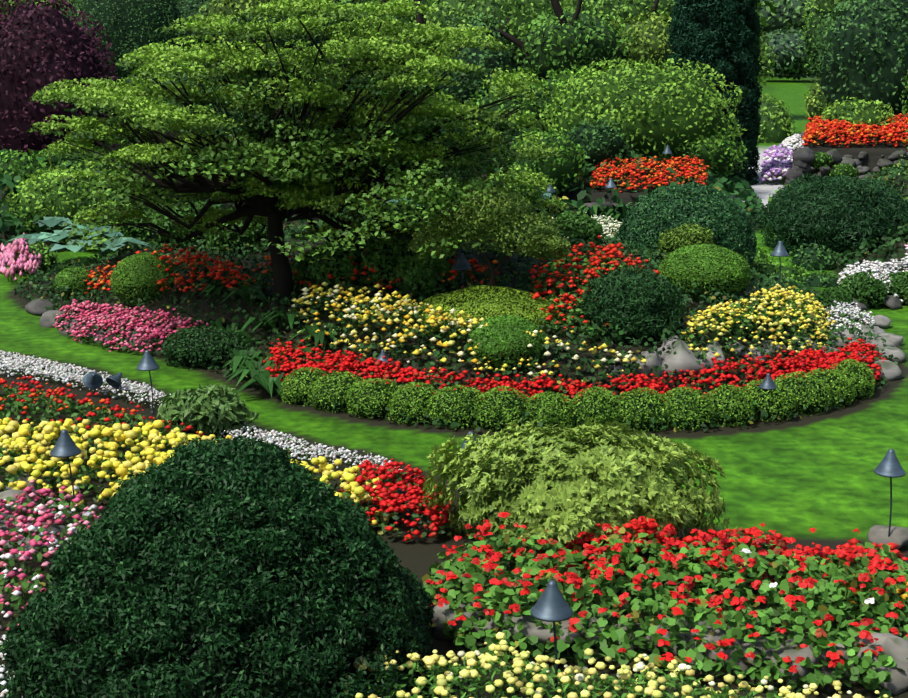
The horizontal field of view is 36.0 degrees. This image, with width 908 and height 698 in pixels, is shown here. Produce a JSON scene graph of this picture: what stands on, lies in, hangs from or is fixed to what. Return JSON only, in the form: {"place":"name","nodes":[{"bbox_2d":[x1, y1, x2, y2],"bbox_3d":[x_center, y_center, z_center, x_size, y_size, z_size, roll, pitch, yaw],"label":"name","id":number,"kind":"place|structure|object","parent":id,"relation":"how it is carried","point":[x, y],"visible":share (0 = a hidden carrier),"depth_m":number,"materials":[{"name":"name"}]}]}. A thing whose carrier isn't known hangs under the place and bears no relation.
{"place":"outdoors","nodes":[
{"label":"outdoors","id":0,"kind":"place"},
{"bbox_2d":[0,70,907,697],"bbox_3d":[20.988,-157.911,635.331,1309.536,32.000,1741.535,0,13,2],"label":"ground","id":1,"kind":"structure","parent":0,"point":[796,478],"depth_m":17.89,"materials":[{"name":"green plant"}]},
{"bbox_2d":[38,0,658,307],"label":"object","id":2,"kind":"object","parent":1,"relation":"on","point":[257,204],"visible":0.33,"depth_m":21.97,"materials":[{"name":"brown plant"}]},
{"bbox_2d":[0,0,907,697],"bbox_3d":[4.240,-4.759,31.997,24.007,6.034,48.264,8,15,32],"label":"garden foliage","id":3,"kind":"object","parent":1,"relation":"on","point":[236,474],"visible":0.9,"depth_m":18.14,"materials":[{"name":"green plant"}]},
{"bbox_2d":[0,113,907,697],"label":"flower heads","id":4,"kind":"object","parent":1,"relation":"on","point":[772,163],"visible":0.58,"depth_m":16.39,"materials":[{"name":"red plant"}]},
{"bbox_2d":[0,0,907,300],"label":"trees","id":5,"kind":"object","parent":1,"relation":"on","point":[560,170],"visible":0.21,"depth_m":45.22,"materials":[{"name":"green plant"}]},
{"bbox_2d":[0,131,907,694],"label":"rocks","id":6,"kind":"object","parent":1,"relation":"on","point":[862,159],"visible":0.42,"depth_m":19.05,"materials":[{"name":"grey stone"}]},
{"bbox_2d":[50,145,905,692],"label":"garden lamps","id":7,"kind":"object","parent":1,"relation":"on","point":[552,605],"visible":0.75,"depth_m":13.71,"materials":[{"name":"metal"}]}
]}

